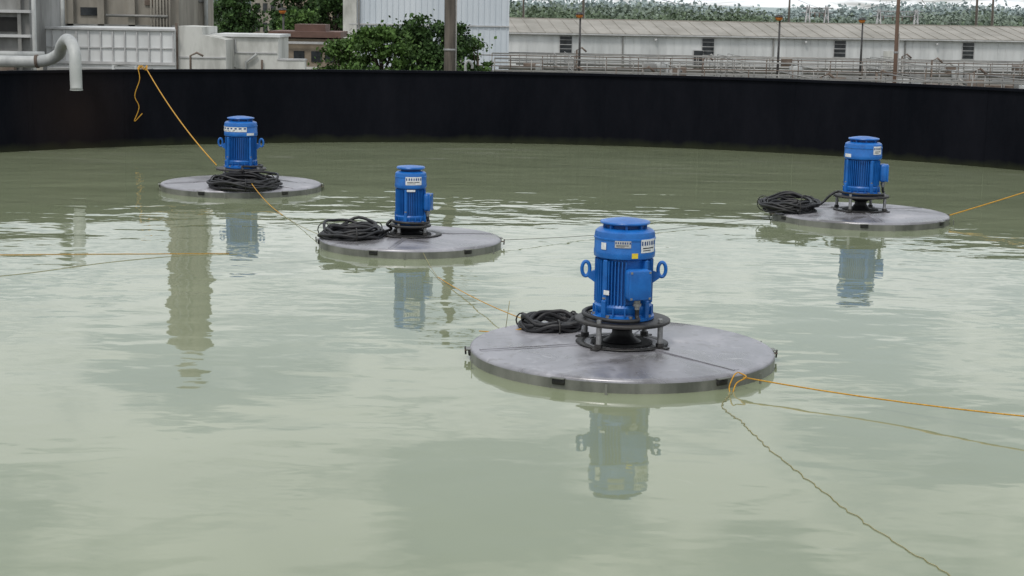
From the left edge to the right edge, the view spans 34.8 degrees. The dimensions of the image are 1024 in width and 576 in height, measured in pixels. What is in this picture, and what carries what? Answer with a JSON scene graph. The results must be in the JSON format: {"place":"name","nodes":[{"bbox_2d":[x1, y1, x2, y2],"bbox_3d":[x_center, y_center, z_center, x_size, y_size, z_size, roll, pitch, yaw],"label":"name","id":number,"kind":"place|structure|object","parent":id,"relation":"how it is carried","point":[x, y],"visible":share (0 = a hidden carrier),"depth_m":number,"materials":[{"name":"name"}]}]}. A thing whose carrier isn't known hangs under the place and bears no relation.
{"place":"outdoors","nodes":[
{"label":"outdoors","id":0,"kind":"place"},
{"bbox_2d":[45,26,175,68],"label":"white panelled building","id":1,"kind":"structure","parent":0,"point":[124,47],"depth_m":59.35,"materials":[{"name":"paint"}]},
{"bbox_2d":[213,33,306,68],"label":"white pump house","id":2,"kind":"structure","parent":0,"point":[261,50],"depth_m":61.42,"materials":[{"name":"paint"}]},
{"bbox_2d":[251,0,282,32],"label":"tan office block","id":3,"kind":"structure","parent":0,"point":[264,6],"depth_m":187.36,"materials":[{"name":"beige concrete"}]},
{"bbox_2d":[283,0,338,19],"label":"distant brick block","id":4,"kind":"structure","parent":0,"point":[330,15],"depth_m":167.60,"materials":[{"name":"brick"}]},
{"bbox_2d":[343,0,509,70],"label":"white clad hall","id":5,"kind":"structure","parent":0,"point":[488,20],"depth_m":108.68,"materials":[{"name":"paint"}]},
{"bbox_2d":[358,0,463,64],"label":"doors and roof","id":6,"kind":"structure","parent":5,"relation":"in","point":[358,0],"depth_m":108.38,"materials":[{"name":"grey metal"}]},
{"bbox_2d":[0,142,1023,575],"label":"water","id":7,"kind":"structure","parent":0,"point":[274,392],"depth_m":13.41,"materials":[{"name":"green liquid"}]},
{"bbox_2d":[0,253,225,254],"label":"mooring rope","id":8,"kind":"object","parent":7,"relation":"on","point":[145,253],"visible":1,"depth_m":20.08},
{"bbox_2d":[3,254,228,275],"bbox_3d":[-5.216,-0.227,18.838,4.525,0.005,0.296,-7,12,-40],"label":"mooring rope","id":9,"kind":"object","parent":7,"relation":"on","point":[116,261],"visible":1,"depth_m":19.42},
{"bbox_2d":[158,116,323,198],"bbox_3d":[-4.533,-2.084,27.297,2.754,1.581,2.862,1,10,0],"label":"floating aerator","id":10,"kind":"object","parent":7,"relation":"on","point":[241,166],"visible":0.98,"depth_m":26.95,"materials":[{"name":"silver metal"}]},
{"bbox_2d":[252,184,282,214],"bbox_3d":[-3.776,-1.379,25.081,0.010,0.257,2.248,-3,10,-21],"label":"mooring rope","id":11,"kind":"object","parent":10,"relation":"attached to","point":[266,201],"visible":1,"depth_m":25.06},
{"bbox_2d":[315,165,504,259],"bbox_3d":[-1.314,-0.893,21.129,2.454,1.396,2.519,1,10,0],"label":"floating aerator","id":12,"kind":"object","parent":7,"relation":"on","point":[409,232],"visible":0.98,"depth_m":20.85,"materials":[{"name":"silver metal"}]},
{"bbox_2d":[438,277,520,317],"bbox_3d":[-0.366,0.085,17.001,0.008,0.158,3.440,-2,10,-16],"label":"mooring rope","id":13,"kind":"object","parent":7,"relation":"on","point":[478,299],"visible":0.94,"depth_m":16.91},
{"bbox_2d":[464,217,777,394],"bbox_3d":[0.974,0.180,14.356,2.774,1.611,2.793,1,10,0],"label":"floating aerator","id":14,"kind":"object","parent":7,"relation":"on","point":[621,337],"visible":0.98,"depth_m":14.05,"materials":[{"name":"silver metal"}]},
{"bbox_2d":[728,372,746,391],"bbox_3d":[1.821,0.776,13.315,0.163,0.161,0.111,-4,11,-29],"label":"rope loop","id":15,"kind":"object","parent":14,"relation":"attached to","point":[736,382],"visible":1,"depth_m":13.29,"materials":[{"name":"fabric"}]},
{"bbox_2d":[743,377,1023,416],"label":"mooring rope","id":16,"kind":"object","parent":14,"relation":"attached to","point":[886,399],"visible":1,"depth_m":12.64,"materials":[{"name":"fabric"}]},
{"bbox_2d":[721,393,950,575],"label":"mooring rope","id":17,"kind":"object","parent":7,"relation":"on","point":[829,495],"visible":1,"depth_m":10.32,"materials":[{"name":"brown fabric"}]},
{"bbox_2d":[757,136,953,231],"bbox_3d":[5.288,-1.491,24.720,2.729,1.616,2.639,7,11,32],"label":"floating aerator","id":18,"kind":"object","parent":7,"relation":"on","point":[865,171],"visible":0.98,"depth_m":24.42,"materials":[{"name":"silver metal"}]},
{"bbox_2d":[508,215,775,239],"bbox_3d":[1.955,-0.834,22.924,5.279,0.067,0.006,-7,12,-38],"label":"mooring rope","id":19,"kind":"object","parent":18,"relation":"attached to","point":[654,230],"visible":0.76,"depth_m":23.08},
{"bbox_2d":[950,192,1023,215],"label":"mooring rope","id":20,"kind":"object","parent":18,"relation":"attached to","point":[986,204],"visible":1,"depth_m":24.94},
{"bbox_2d":[512,3,846,14],"bbox_3d":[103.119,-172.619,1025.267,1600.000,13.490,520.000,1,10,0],"label":"hills","id":21,"kind":"structure","parent":0,"point":[766,9],"depth_m":877.89,"materials":[{"name":"green plant"}]},
{"bbox_2d":[508,17,1023,74],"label":"long metal warehouse","id":22,"kind":"structure","parent":0,"point":[750,38],"depth_m":150.33,"materials":[{"name":"white paint"}]},
{"bbox_2d":[559,35,974,68],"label":"windows and doors","id":23,"kind":"structure","parent":22,"relation":"in","point":[565,42],"depth_m":150.05,"materials":[{"name":"black glass"}]},
{"bbox_2d":[512,0,1023,10],"label":"sky","id":24,"kind":"structure","parent":0,"point":[744,3],"materials":[{"name":"white"}]},
{"label":"ground","id":25,"kind":"structure","parent":0,"visible":0},
{"bbox_2d":[0,0,60,70],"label":"grey process structure","id":26,"kind":"object","parent":25,"relation":"on","point":[24,24],"visible":0.47,"depth_m":57.30,"materials":[{"name":"concrete"}]},
{"bbox_2d":[0,34,82,90],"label":"inlet pipe","id":27,"kind":"object","parent":25,"relation":"on","point":[66,42],"visible":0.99,"depth_m":34.54,"materials":[{"name":"metal"}]},
{"bbox_2d":[37,52,203,69],"bbox_3d":[-12.398,-5.774,52.269,8.400,3.685,3.070,1,10,0],"label":"pipe rack","id":28,"kind":"object","parent":25,"relation":"on","point":[113,66],"visible":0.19,"depth_m":52.60,"materials":[{"name":"metal"}]},
{"bbox_2d":[60,0,213,26],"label":"walls","id":29,"kind":"structure","parent":25,"relation":"on","point":[184,12],"depth_m":69.06,"materials":[{"name":"beige concrete"}]},
{"bbox_2d":[60,0,170,26],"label":"wall pipes","id":30,"kind":"object","parent":29,"relation":"attached to","point":[161,15],"depth_m":68.70,"materials":[{"name":"metal"}]},
{"bbox_2d":[80,0,152,15],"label":"openings","id":31,"kind":"object","parent":29,"relation":"attached to","point":[92,11],"visible":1,"depth_m":69.00,"materials":[{"name":"grey glass"}]},
{"bbox_2d":[198,0,207,25],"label":"concrete silo","id":32,"kind":"object","parent":25,"relation":"on","point":[203,12],"visible":0.08,"depth_m":73.47,"materials":[{"name":"paint"}]},
{"bbox_2d":[175,23,234,68],"bbox_3d":[-11.374,-7.683,61.254,1.820,4.450,3.110,1,10,0],"label":"white annex","id":33,"kind":"object","parent":25,"relation":"on","point":[217,51],"visible":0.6,"depth_m":59.63,"materials":[{"name":"paint"}]},
{"bbox_2d":[213,0,267,32],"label":"leafy tree","id":34,"kind":"object","parent":25,"relation":"on","point":[234,14],"visible":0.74,"depth_m":146.88,"materials":[{"name":"green plant"}]},
{"bbox_2d":[278,8,285,29],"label":"street lamp","id":35,"kind":"object","parent":25,"relation":"on","point":[282,11],"visible":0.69,"depth_m":88.73,"materials":[{"name":"metal"}]},
{"bbox_2d":[255,0,329,32],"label":"leafy tree","id":36,"kind":"object","parent":25,"relation":"on","point":[274,13],"visible":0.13,"depth_m":139.95,"materials":[{"name":"green plant"}]},
{"bbox_2d":[269,8,321,29],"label":"leafy tree","id":37,"kind":"object","parent":25,"relation":"on","point":[308,16],"visible":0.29,"depth_m":122.81,"materials":[{"name":"green plant"}]},
{"bbox_2d":[268,24,347,68],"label":"brick building","id":38,"kind":"structure","parent":25,"relation":"on","point":[305,41],"depth_m":84.22,"materials":[{"name":"brown brick"}]},
{"bbox_2d":[295,0,342,30],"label":"leafy tree","id":39,"kind":"object","parent":25,"relation":"on","point":[326,8],"visible":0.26,"depth_m":135.64,"materials":[{"name":"green plant"}]},
{"bbox_2d":[313,34,374,69],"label":"leafy tree","id":40,"kind":"object","parent":25,"relation":"on","point":[337,54],"visible":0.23,"depth_m":70.79,"materials":[{"name":"green plant"}]},
{"bbox_2d":[337,23,421,69],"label":"leafy tree","id":41,"kind":"object","parent":25,"relation":"on","point":[376,37],"visible":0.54,"depth_m":68.63,"materials":[{"name":"green plant"}]},
{"bbox_2d":[307,9,496,70],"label":"shrub row","id":42,"kind":"object","parent":25,"relation":"on","point":[428,48],"visible":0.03,"depth_m":68.14,"materials":[{"name":"green plant"}]},
{"bbox_2d":[384,12,463,70],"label":"leafy tree","id":43,"kind":"object","parent":25,"relation":"on","point":[418,30],"visible":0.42,"depth_m":69.64,"materials":[{"name":"green plant"}]},
{"bbox_2d":[443,0,456,70],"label":"utility pole","id":44,"kind":"object","parent":25,"relation":"on","point":[450,39],"visible":0.51,"depth_m":59.18,"materials":[{"name":"grey wood"}]},
{"bbox_2d":[663,0,971,22],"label":"overhead wires","id":45,"kind":"object","parent":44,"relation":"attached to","point":[826,11],"visible":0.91,"depth_m":220.48,"materials":[{"name":"paint"}]},
{"bbox_2d":[422,19,481,70],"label":"leafy tree","id":46,"kind":"object","parent":25,"relation":"on","point":[464,42],"visible":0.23,"depth_m":70.70,"materials":[{"name":"green plant"}]},
{"bbox_2d":[464,59,473,70],"bbox_3d":[-1.720,-7.001,61.700,0.509,3.250,0.400,1,10,0],"label":"vent pipe","id":47,"kind":"object","parent":25,"relation":"on","point":[466,62],"visible":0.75,"depth_m":61.43,"materials":[{"name":"metal"}]},
{"bbox_2d":[460,37,493,70],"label":"leafy tree","id":48,"kind":"object","parent":25,"relation":"on","point":[478,45],"visible":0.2,"depth_m":72.24,"materials":[{"name":"green plant"}]},
{"bbox_2d":[0,69,1023,170],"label":"liner wall","id":49,"kind":"structure","parent":25,"relation":"on","point":[933,123],"depth_m":36.69,"materials":[{"name":"black plastic"}]},
{"bbox_2d":[134,67,142,120],"bbox_3d":[-8.061,-4.168,35.186,0.139,1.160,0.142,8,12,34],"label":"mooring rope","id":50,"kind":"object","parent":49,"relation":"attached to","point":[135,98],"visible":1,"depth_m":35.18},
{"bbox_2d":[138,65,147,70],"bbox_3d":[-7.967,-4.747,35.224,0.206,0.127,0.227,1,10,0],"label":"rope knot","id":51,"kind":"object","parent":49,"relation":"on","point":[141,66],"visible":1,"depth_m":35.20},
{"bbox_2d":[147,70,216,165],"bbox_3d":[-6.415,-3.400,31.239,0.018,1.281,9.034,-2,10,-19],"label":"mooring rope","id":52,"kind":"object","parent":49,"relation":"attached to","point":[180,121],"visible":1,"depth_m":30.68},
{"bbox_2d":[27,72,987,166],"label":"liner laps","id":53,"kind":"object","parent":49,"relation":"attached to","point":[507,107],"visible":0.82,"depth_m":36.45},
{"bbox_2d":[522,0,524,17],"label":"utility pole","id":54,"kind":"object","parent":25,"relation":"on","point":[523,11],"visible":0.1,"depth_m":256.26,"materials":[{"name":"grey concrete"}]},
{"bbox_2d":[575,12,583,70],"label":"street lamp","id":55,"kind":"object","parent":25,"relation":"on","point":[579,15],"visible":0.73,"depth_m":88.90,"materials":[{"name":"metal"}]},
{"bbox_2d":[582,0,584,18],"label":"utility pole","id":56,"kind":"object","parent":25,"relation":"on","point":[583,8],"visible":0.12,"depth_m":226.60,"materials":[{"name":"grey wood"}]},
{"bbox_2d":[213,0,1023,25],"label":"distant trees","id":57,"kind":"object","parent":25,"relation":"on","point":[999,20],"visible":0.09,"depth_m":448.44,"materials":[{"name":"green plant"}]},
{"bbox_2d":[213,0,1023,21],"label":"distant trees","id":58,"kind":"object","parent":25,"relation":"on","point":[857,12],"visible":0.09,"depth_m":770.83,"materials":[{"name":"green plant"}]},
{"bbox_2d":[214,1,1023,32],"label":"distant trees","id":59,"kind":"object","parent":25,"relation":"on","point":[529,13],"visible":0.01,"depth_m":286.37,"materials":[{"name":"green plant"}]},
{"bbox_2d":[478,47,1023,88],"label":"railing","id":60,"kind":"object","parent":25,"relation":"on","point":[953,75],"visible":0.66,"depth_m":88.35,"materials":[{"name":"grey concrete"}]},
{"bbox_2d":[775,15,782,77],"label":"street lamp","id":61,"kind":"object","parent":25,"relation":"on","point":[779,18],"visible":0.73,"depth_m":88.90,"materials":[{"name":"metal"}]},
{"bbox_2d":[788,0,790,21],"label":"utility pole","id":62,"kind":"object","parent":25,"relation":"on","point":[789,11],"visible":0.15,"depth_m":206.84,"materials":[{"name":"brown wood"}]},
{"bbox_2d":[801,5,832,22],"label":"substation gantry","id":63,"kind":"object","parent":25,"relation":"on","point":[826,8],"visible":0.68,"depth_m":201.92,"materials":[{"name":"metal"}]},
{"bbox_2d":[858,18,865,78],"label":"street lamp","id":64,"kind":"object","parent":25,"relation":"on","point":[862,20],"visible":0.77,"depth_m":98.80,"materials":[{"name":"metal"}]},
{"bbox_2d":[892,0,899,82],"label":"utility pole","id":65,"kind":"object","parent":25,"relation":"on","point":[896,51],"visible":0.52,"depth_m":69.13,"materials":[{"name":"concrete"}]},
{"bbox_2d":[872,9,922,24],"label":"substation gantry","id":66,"kind":"object","parent":25,"relation":"on","point":[893,16],"visible":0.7,"depth_m":201.98,"materials":[{"name":"metal"}]},
{"bbox_2d":[975,0,977,25],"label":"utility pole","id":67,"kind":"object","parent":25,"relation":"on","point":[976,15],"visible":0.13,"depth_m":216.70,"materials":[{"name":"grey concrete"}]},
{"bbox_2d":[991,0,993,25],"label":"utility pole","id":68,"kind":"object","parent":25,"relation":"on","point":[992,16],"visible":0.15,"depth_m":226.56,"materials":[{"name":"grey wood"}]}
]}

